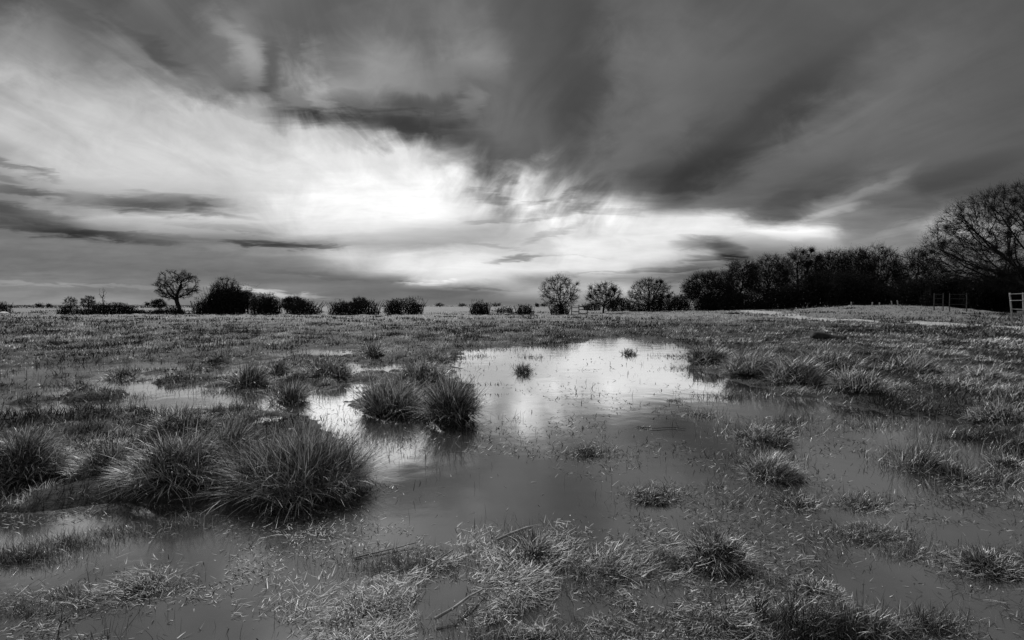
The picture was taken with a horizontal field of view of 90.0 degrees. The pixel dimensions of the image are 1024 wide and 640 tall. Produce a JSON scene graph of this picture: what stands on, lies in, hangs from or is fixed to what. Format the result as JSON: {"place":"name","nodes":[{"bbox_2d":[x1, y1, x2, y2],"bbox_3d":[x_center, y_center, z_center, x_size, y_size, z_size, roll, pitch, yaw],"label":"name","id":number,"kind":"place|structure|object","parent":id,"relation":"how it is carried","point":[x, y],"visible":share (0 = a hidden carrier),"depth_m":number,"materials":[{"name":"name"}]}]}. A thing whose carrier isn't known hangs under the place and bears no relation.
{"place":"outdoors","nodes":[
{"label":"outdoors","id":0,"kind":"place"},
{"bbox_2d":[0,331,1023,639],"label":"water","id":1,"kind":"structure","parent":0,"point":[502,487],"depth_m":3.70,"materials":[{"name":"liquid"}]},
{"bbox_2d":[43,432,89,442],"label":"grass tussock","id":2,"kind":"object","parent":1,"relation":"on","point":[66,437],"depth_m":5.32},
{"bbox_2d":[354,542,416,558],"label":"reed stem","id":3,"kind":"object","parent":1,"relation":"on","point":[369,553],"visible":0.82,"depth_m":3.08,"materials":[{"name":"grey plant"}]},
{"bbox_2d":[0,343,1023,639],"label":"floating plant bits","id":4,"kind":"object","parent":1,"relation":"on","point":[450,575],"visible":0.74,"depth_m":3.08,"materials":[{"name":"plant"}]},
{"bbox_2d":[0,304,1023,639],"bbox_3d":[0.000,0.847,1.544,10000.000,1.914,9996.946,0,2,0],"label":"ground","id":5,"kind":"structure","parent":0,"point":[52,499],"depth_m":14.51,"materials":[{"name":"plant"}]},
{"bbox_2d":[0,301,15,313],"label":"shrub","id":6,"kind":"object","parent":5,"relation":"on","point":[4,308],"visible":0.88,"depth_m":76.23,"materials":[{"name":"black plant"}]},
{"bbox_2d":[0,416,86,489],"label":"grass tussock","id":7,"kind":"object","parent":5,"relation":"on","point":[23,453],"depth_m":4.22,"materials":[{"name":"plant"}]},
{"bbox_2d":[55,304,78,314],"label":"shrub","id":8,"kind":"object","parent":5,"relation":"on","point":[64,310],"visible":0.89,"depth_m":75.76,"materials":[{"name":"black plant"}]},
{"bbox_2d":[38,578,97,605],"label":"grass clump","id":9,"kind":"object","parent":5,"relation":"on","point":[69,588],"visible":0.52,"depth_m":2.66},
{"bbox_2d":[63,296,77,308],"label":"tree","id":10,"kind":"object","parent":5,"relation":"on","point":[71,300],"visible":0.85,"depth_m":79.89,"materials":[{"name":"grey plant"}]},
{"bbox_2d":[2,305,150,307],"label":"hedge","id":11,"kind":"object","parent":5,"relation":"on","point":[27,306],"visible":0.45,"depth_m":229.78,"materials":[{"name":"black plant"}]},
{"bbox_2d":[68,308,91,314],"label":"shrub","id":12,"kind":"object","parent":5,"relation":"on","point":[78,311],"visible":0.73,"depth_m":75.63,"materials":[{"name":"black plant"}]},
{"bbox_2d":[65,381,109,391],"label":"grass tussock","id":13,"kind":"object","parent":5,"relation":"on","point":[83,387],"depth_m":9.02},
{"bbox_2d":[80,295,95,308],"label":"tree","id":14,"kind":"object","parent":5,"relation":"on","point":[89,300],"visible":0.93,"depth_m":81.58,"materials":[{"name":"grey plant"}]},
{"bbox_2d":[86,303,110,314],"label":"shrub","id":15,"kind":"object","parent":5,"relation":"on","point":[96,308],"visible":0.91,"depth_m":75.55,"materials":[{"name":"black plant"}]},
{"bbox_2d":[54,436,149,483],"bbox_3d":[-3.397,1.174,4.350,0.770,0.421,0.744,0,2,0],"label":"grass tussock","id":16,"kind":"object","parent":5,"relation":"on","point":[94,459],"depth_m":4.25,"materials":[{"name":"plant"}]},
{"bbox_2d":[102,302,130,314],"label":"shrub","id":17,"kind":"object","parent":5,"relation":"on","point":[113,310],"visible":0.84,"depth_m":75.67,"materials":[{"name":"black plant"}]},
{"bbox_2d":[96,364,145,380],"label":"grass tussock","id":18,"kind":"object","parent":5,"relation":"on","point":[112,375],"depth_m":10.46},
{"bbox_2d":[119,303,137,313],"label":"shrub","id":19,"kind":"object","parent":5,"relation":"on","point":[125,308],"visible":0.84,"depth_m":75.74,"materials":[{"name":"black plant"}]},
{"bbox_2d":[117,573,169,600],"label":"grass clump","id":20,"kind":"object","parent":5,"relation":"on","point":[136,586],"visible":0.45,"depth_m":2.71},
{"bbox_2d":[149,298,167,309],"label":"tree","id":21,"kind":"object","parent":5,"relation":"on","point":[156,303],"visible":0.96,"depth_m":105.60,"materials":[{"name":"grey plant"}]},
{"bbox_2d":[92,419,245,505],"bbox_3d":[-2.709,1.104,4.178,1.203,0.738,1.093,0,2,0],"label":"grass tussock","id":22,"kind":"object","parent":5,"relation":"on","point":[166,468],"depth_m":4.01,"materials":[{"name":"plant"}]},
{"bbox_2d":[160,306,177,313],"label":"shrub","id":23,"kind":"object","parent":5,"relation":"on","point":[167,310],"visible":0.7,"depth_m":75.74,"materials":[{"name":"black plant"}]},
{"bbox_2d":[151,268,202,309],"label":"tree","id":24,"kind":"object","parent":5,"relation":"on","point":[176,296],"visible":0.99,"depth_m":75.61,"materials":[{"name":"black plant"}]},
{"bbox_2d":[136,402,226,435],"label":"grass tussock","id":25,"kind":"object","parent":5,"relation":"on","point":[177,417],"depth_m":5.54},
{"bbox_2d":[190,297,208,313],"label":"shrub","id":26,"kind":"object","parent":5,"relation":"on","point":[198,307],"visible":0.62,"depth_m":75.50,"materials":[{"name":"black plant"}]},
{"bbox_2d":[200,350,237,363],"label":"grass tussock","id":27,"kind":"object","parent":5,"relation":"on","point":[221,358],"depth_m":12.97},
{"bbox_2d":[208,275,243,299],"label":"tree","id":28,"kind":"object","parent":5,"relation":"on","point":[219,284],"visible":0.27,"depth_m":76.33,"materials":[{"name":"black plant"}]},
{"bbox_2d":[200,282,256,314],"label":"shrub","id":29,"kind":"object","parent":5,"relation":"on","point":[226,301],"visible":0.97,"depth_m":74.79,"materials":[{"name":"black plant"}]},
{"bbox_2d":[193,414,273,482],"bbox_3d":[-2.543,1.135,4.515,1.056,0.656,1.022,0,2,0],"label":"grass tussock","id":30,"kind":"object","parent":5,"relation":"on","point":[236,431],"depth_m":4.52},
{"bbox_2d":[216,357,278,387],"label":"grass tussock","id":31,"kind":"object","parent":5,"relation":"on","point":[253,375],"depth_m":9.41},
{"bbox_2d":[240,290,256,313],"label":"tree","id":32,"kind":"object","parent":5,"relation":"on","point":[250,295],"visible":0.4,"depth_m":77.71,"materials":[{"name":"black plant"}]},
{"bbox_2d":[246,292,282,314],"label":"shrub","id":33,"kind":"object","parent":5,"relation":"on","point":[263,305],"visible":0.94,"depth_m":75.19,"materials":[{"name":"black plant"}]},
{"bbox_2d":[258,358,300,377],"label":"grass tussock","id":34,"kind":"object","parent":5,"relation":"on","point":[282,365],"depth_m":10.43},
{"bbox_2d":[255,375,317,404],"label":"grass tussock","id":35,"kind":"object","parent":5,"relation":"on","point":[292,394],"depth_m":7.87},
{"bbox_2d":[175,409,404,528],"bbox_3d":[-1.737,1.220,4.140,1.824,0.961,1.686,0,2,0],"label":"grass tussock","id":36,"kind":"object","parent":5,"relation":"on","point":[312,470],"depth_m":3.97,"materials":[{"name":"plant"}]},
{"bbox_2d":[280,295,304,311],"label":"tree","id":37,"kind":"object","parent":5,"relation":"on","point":[292,298],"visible":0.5,"depth_m":77.30,"materials":[{"name":"black plant"}]},
{"bbox_2d":[283,298,324,314],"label":"shrub","id":38,"kind":"object","parent":5,"relation":"on","point":[307,307],"visible":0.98,"depth_m":75.50,"materials":[{"name":"black plant"}]},
{"bbox_2d":[294,352,357,378],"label":"grass tussock","id":39,"kind":"object","parent":5,"relation":"on","point":[329,367],"depth_m":10.23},
{"bbox_2d":[325,299,354,314],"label":"shrub","id":40,"kind":"object","parent":5,"relation":"on","point":[339,308],"visible":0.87,"depth_m":75.37,"materials":[{"name":"black plant"}]},
{"bbox_2d":[345,298,382,314],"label":"shrub","id":41,"kind":"object","parent":5,"relation":"on","point":[358,306],"visible":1,"depth_m":75.56,"materials":[{"name":"black plant"}]},
{"bbox_2d":[356,338,385,357],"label":"grass tussock","id":42,"kind":"object","parent":5,"relation":"on","point":[372,350],"depth_m":14.75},
{"bbox_2d":[335,361,431,419],"bbox_3d":[-1.631,1.154,7.156,1.717,1.238,1.622,0,2,0],"label":"grass tussock","id":43,"kind":"object","parent":5,"relation":"on","point":[378,401],"depth_m":7.02,"materials":[{"name":"plant"}]},
{"bbox_2d":[382,296,427,314],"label":"shrub","id":44,"kind":"object","parent":5,"relation":"on","point":[393,308],"visible":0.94,"depth_m":75.45,"materials":[{"name":"black plant"}]},
{"bbox_2d":[383,349,458,393],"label":"grass tussock","id":45,"kind":"object","parent":5,"relation":"on","point":[421,369],"depth_m":8.58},
{"bbox_2d":[412,346,454,362],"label":"grass tussock","id":46,"kind":"object","parent":5,"relation":"on","point":[437,356],"depth_m":13.40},
{"bbox_2d":[391,368,497,428],"bbox_3d":[-0.844,1.112,6.780,1.567,1.093,1.630,0,2,0],"label":"grass tussock","id":47,"kind":"object","parent":5,"relation":"on","point":[447,406],"depth_m":6.56,"materials":[{"name":"plant"}]},
{"bbox_2d":[468,299,491,314],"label":"shrub","id":48,"kind":"object","parent":5,"relation":"on","point":[483,309],"visible":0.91,"depth_m":75.58,"materials":[{"name":"black plant"}]},
{"bbox_2d":[496,306,512,312],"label":"shrub","id":49,"kind":"object","parent":5,"relation":"on","point":[510,309],"visible":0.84,"depth_m":89.71,"materials":[{"name":"black plant"}]},
{"bbox_2d":[0,441,1023,639],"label":"flattened straw","id":50,"kind":"object","parent":5,"relation":"on","point":[397,604],"visible":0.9,"depth_m":2.67,"materials":[{"name":"plant"}]},
{"bbox_2d":[415,549,453,573],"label":"reed stem","id":51,"kind":"object","parent":50,"relation":"on","point":[427,566],"visible":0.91,"depth_m":2.91,"materials":[{"name":"grey plant"}]},
{"bbox_2d":[434,588,482,619],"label":"stalk","id":52,"kind":"object","parent":50,"relation":"on","point":[453,607],"visible":1,"depth_m":2.46,"materials":[{"name":"plant"}]},
{"bbox_2d":[513,304,535,314],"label":"shrub","id":53,"kind":"object","parent":5,"relation":"on","point":[522,311],"visible":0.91,"depth_m":75.75,"materials":[{"name":"black plant"}]},
{"bbox_2d":[512,361,536,372],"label":"grass clump","id":54,"kind":"object","parent":5,"relation":"on","point":[523,369],"visible":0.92,"depth_m":11.32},
{"bbox_2d":[502,527,566,568],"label":"grass clump","id":55,"kind":"object","parent":5,"relation":"on","point":[541,544],"visible":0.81,"depth_m":3.08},
{"bbox_2d":[497,524,539,540],"bbox_3d":[0.034,1.348,3.289,0.281,0.090,0.088,0,2,-11],"label":"stick","id":56,"kind":"object","parent":55,"relation":"on","point":[511,532],"visible":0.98,"depth_m":3.26,"materials":[{"name":"grey wood"}]},
{"bbox_2d":[548,302,569,314],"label":"shrub","id":57,"kind":"object","parent":5,"relation":"on","point":[556,309],"visible":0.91,"depth_m":75.51,"materials":[{"name":"black plant"}]},
{"bbox_2d":[538,272,582,310],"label":"tree","id":58,"kind":"object","parent":5,"relation":"on","point":[558,290],"visible":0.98,"depth_m":75.41,"materials":[{"name":"grey plant"}]},
{"bbox_2d":[568,565,596,580],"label":"grass clump","id":59,"kind":"object","parent":5,"relation":"on","point":[580,571],"visible":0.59,"depth_m":2.85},
{"bbox_2d":[573,447,600,457],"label":"grass clump","id":60,"kind":"object","parent":5,"relation":"on","point":[584,453],"visible":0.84,"depth_m":5.11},
{"bbox_2d":[581,302,601,310],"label":"shrub","id":61,"kind":"object","parent":5,"relation":"on","point":[591,307],"visible":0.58,"depth_m":125.78,"materials":[{"name":"black plant"}]},
{"bbox_2d":[584,280,623,312],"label":"tree","id":62,"kind":"object","parent":5,"relation":"on","point":[604,295],"visible":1,"depth_m":85.33,"materials":[{"name":"grey plant"}]},
{"bbox_2d":[603,297,633,310],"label":"shrub","id":63,"kind":"object","parent":5,"relation":"on","point":[624,307],"visible":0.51,"depth_m":115.22,"materials":[{"name":"black plant"}]},
{"bbox_2d":[625,303,645,311],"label":"shrub","id":64,"kind":"object","parent":5,"relation":"on","point":[639,308],"visible":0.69,"depth_m":101.47,"materials":[{"name":"black plant"}]},
{"bbox_2d":[626,276,673,310],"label":"tree","id":65,"kind":"object","parent":5,"relation":"on","point":[659,297],"visible":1,"depth_m":91.23,"materials":[{"name":"black plant"}]},
{"bbox_2d":[629,486,681,506],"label":"grass clump","id":66,"kind":"object","parent":5,"relation":"on","point":[656,502],"visible":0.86,"depth_m":3.91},
{"bbox_2d":[644,301,672,311],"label":"shrub","id":67,"kind":"object","parent":5,"relation":"on","point":[657,308],"visible":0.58,"depth_m":95.49,"materials":[{"name":"black plant"}]},
{"bbox_2d":[667,293,695,310],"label":"shrub","id":68,"kind":"object","parent":5,"relation":"on","point":[681,302],"visible":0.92,"depth_m":95.25,"materials":[{"name":"black plant"}]},
{"bbox_2d":[689,411,716,417],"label":"grass clump","id":69,"kind":"object","parent":5,"relation":"on","point":[701,415],"visible":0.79,"depth_m":6.89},
{"bbox_2d":[691,295,721,310],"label":"thicket","id":70,"kind":"object","parent":5,"relation":"on","point":[706,305],"visible":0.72,"depth_m":93.07,"materials":[{"name":"black plant"}]},
{"bbox_2d":[678,343,735,364],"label":"grass tussock","id":71,"kind":"object","parent":5,"relation":"on","point":[708,354],"depth_m":12.45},
{"bbox_2d":[679,269,740,303],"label":"tree","id":72,"kind":"object","parent":5,"relation":"on","point":[694,290],"visible":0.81,"depth_m":94.13,"materials":[{"name":"black plant"}]},
{"bbox_2d":[670,518,762,578],"bbox_3d":[1.187,1.360,2.993,0.566,0.354,0.497,0,2,0],"label":"grass tussock","id":73,"kind":"object","parent":5,"relation":"on","point":[724,548],"depth_m":2.95,"materials":[{"name":"plant"}]},
{"bbox_2d":[711,291,767,309],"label":"thicket","id":74,"kind":"object","parent":5,"relation":"on","point":[734,300],"visible":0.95,"depth_m":90.86,"materials":[{"name":"black plant"}]},
{"bbox_2d":[717,258,767,309],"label":"tree","id":75,"kind":"object","parent":5,"relation":"on","point":[752,276],"visible":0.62,"depth_m":96.33,"materials":[{"name":"black plant"}]},
{"bbox_2d":[717,345,784,376],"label":"grass tussock","id":76,"kind":"object","parent":5,"relation":"on","point":[741,365],"depth_m":10.42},
{"bbox_2d":[727,418,799,449],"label":"grass tussock","id":77,"kind":"object","parent":5,"relation":"on","point":[757,435],"depth_m":5.53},
{"bbox_2d":[744,252,794,292],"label":"tree","id":78,"kind":"object","parent":5,"relation":"on","point":[771,268],"visible":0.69,"depth_m":98.15,"materials":[{"name":"black plant"}]},
{"bbox_2d":[735,447,813,483],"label":"grass tussock","id":79,"kind":"object","parent":5,"relation":"on","point":[777,468],"depth_m":4.43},
{"bbox_2d":[746,283,808,309],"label":"thicket","id":80,"kind":"object","parent":5,"relation":"on","point":[783,297],"visible":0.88,"depth_m":90.91,"materials":[{"name":"black plant"}]},
{"bbox_2d":[753,348,832,386],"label":"grass tussock","id":81,"kind":"object","parent":5,"relation":"on","point":[792,371],"depth_m":9.39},
{"bbox_2d":[769,491,823,512],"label":"grass clump","id":82,"kind":"object","parent":5,"relation":"on","point":[795,505],"visible":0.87,"depth_m":3.83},
{"bbox_2d":[770,244,828,287],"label":"tree","id":83,"kind":"object","parent":5,"relation":"on","point":[803,264],"visible":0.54,"depth_m":100.16,"materials":[{"name":"black plant"}]},
{"bbox_2d":[783,574,854,605],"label":"grass clump","id":84,"kind":"object","parent":5,"relation":"on","point":[815,582],"visible":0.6,"depth_m":2.68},
{"bbox_2d":[788,267,852,307],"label":"thicket","id":85,"kind":"object","parent":5,"relation":"on","point":[814,292],"visible":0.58,"depth_m":89.04,"materials":[{"name":"black plant"}]},
{"bbox_2d":[786,338,869,370],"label":"grass tussock","id":86,"kind":"object","parent":5,"relation":"on","point":[836,358],"depth_m":11.52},
{"bbox_2d":[809,331,846,339],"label":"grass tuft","id":87,"kind":"object","parent":5,"relation":"on","point":[820,335],"visible":0.8,"depth_m":21.05,"materials":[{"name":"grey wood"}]},
{"bbox_2d":[808,245,853,278],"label":"tree","id":88,"kind":"object","parent":5,"relation":"on","point":[829,262],"visible":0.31,"depth_m":96.55,"materials":[{"name":"black plant"}]},
{"bbox_2d":[816,362,897,393],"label":"grass tussock","id":89,"kind":"object","parent":5,"relation":"on","point":[854,380],"depth_m":8.23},
{"bbox_2d":[834,246,879,303],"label":"tree","id":90,"kind":"object","parent":5,"relation":"on","point":[850,253],"visible":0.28,"depth_m":93.59,"materials":[{"name":"black plant"}]},
{"bbox_2d":[835,495,889,515],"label":"grass clump","id":91,"kind":"object","parent":5,"relation":"on","point":[862,506],"visible":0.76,"depth_m":3.80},
{"bbox_2d":[838,517,910,546],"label":"grass clump","id":92,"kind":"object","parent":5,"relation":"on","point":[868,526],"visible":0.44,"depth_m":3.39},
{"bbox_2d":[856,279,904,304],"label":"thicket","id":93,"kind":"object","parent":5,"relation":"on","point":[878,295],"visible":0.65,"depth_m":83.08,"materials":[{"name":"black plant"}]},
{"bbox_2d":[848,239,915,285],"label":"tree","id":94,"kind":"object","parent":5,"relation":"on","point":[886,276],"visible":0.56,"depth_m":88.46,"materials":[{"name":"black plant"}]},
{"bbox_2d":[878,350,943,372],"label":"grass tussock","id":95,"kind":"object","parent":5,"relation":"on","point":[912,364],"depth_m":10.91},
{"bbox_2d":[885,273,939,305],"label":"thicket","id":96,"kind":"object","parent":5,"relation":"on","point":[907,294],"visible":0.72,"depth_m":78.93,"materials":[{"name":"black plant"}]},
{"bbox_2d":[880,415,955,478],"bbox_3d":[3.705,1.143,4.647,0.699,0.715,0.694,0,2,0],"label":"grass tussock","id":97,"kind":"object","parent":5,"relation":"on","point":[928,460],"depth_m":4.61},
{"bbox_2d":[889,245,947,283],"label":"tree","id":98,"kind":"object","parent":5,"relation":"on","point":[924,270],"visible":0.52,"depth_m":86.87,"materials":[{"name":"black plant"}]},
{"bbox_2d":[933,293,943,310],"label":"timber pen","id":99,"kind":"object","parent":5,"relation":"on","point":[938,298],"visible":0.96,"depth_m":61.92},
{"bbox_2d":[913,271,971,307],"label":"thicket","id":100,"kind":"object","parent":5,"relation":"on","point":[944,287],"visible":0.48,"depth_m":71.36,"materials":[{"name":"black plant"}]},
{"bbox_2d":[925,459,988,484],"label":"grass tussock","id":101,"kind":"object","parent":5,"relation":"on","point":[953,468],"depth_m":4.42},
{"bbox_2d":[949,293,967,311],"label":"fence","id":102,"kind":"object","parent":5,"relation":"on","point":[966,294],"visible":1,"depth_m":61.87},
{"bbox_2d":[916,174,1023,297],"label":"tree","id":103,"kind":"object","parent":5,"relation":"on","point":[995,248],"visible":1,"depth_m":61.04,"materials":[{"name":"black plant"}]},
{"bbox_2d":[950,275,1014,311],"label":"thicket","id":104,"kind":"object","parent":5,"relation":"on","point":[982,300],"visible":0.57,"depth_m":67.30,"materials":[{"name":"black plant"}]},
{"bbox_2d":[948,362,1017,381],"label":"grass tussock","id":105,"kind":"object","parent":5,"relation":"on","point":[989,373],"depth_m":9.63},
{"bbox_2d":[943,543,1023,582],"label":"grass clump","id":106,"kind":"object","parent":5,"relation":"on","point":[971,555],"visible":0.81,"depth_m":2.92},
{"bbox_2d":[955,396,1023,422],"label":"grass tussock","id":107,"kind":"object","parent":5,"relation":"on","point":[999,412],"depth_m":6.49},
{"bbox_2d":[977,451,1023,471],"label":"grass tussock","id":108,"kind":"object","parent":5,"relation":"on","point":[1012,461],"depth_m":4.73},
{"bbox_2d":[980,256,1023,311],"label":"thicket","id":109,"kind":"object","parent":5,"relation":"on","point":[1005,305],"visible":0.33,"depth_m":65.61,"materials":[{"name":"black plant"}]},
{"bbox_2d":[997,493,1023,509],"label":"grass clump","id":110,"kind":"object","parent":5,"relation":"on","point":[1018,502],"visible":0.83,"depth_m":3.88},
{"bbox_2d":[1009,293,1023,323],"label":"stile","id":111,"kind":"object","parent":5,"relation":"on","point":[1018,312],"visible":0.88,"depth_m":37.94,"materials":[{"name":"grey wood"}]},
{"bbox_2d":[0,344,1023,639],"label":"wetland grass","id":112,"kind":"structure","parent":0,"point":[934,618],"depth_m":3.09,"materials":[{"name":"plant"}]},
{"bbox_2d":[0,0,1023,304],"label":"sky","id":113,"kind":"structure","parent":0,"point":[446,152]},
{"bbox_2d":[571,305,587,314],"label":"field gate","id":114,"kind":"structure","parent":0,"point":[580,309],"depth_m":73.89,"materials":[{"name":"grey wood"}]},
{"bbox_2d":[739,310,1023,328],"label":"path","id":115,"kind":"structure","parent":0,"point":[798,316],"depth_m":47.34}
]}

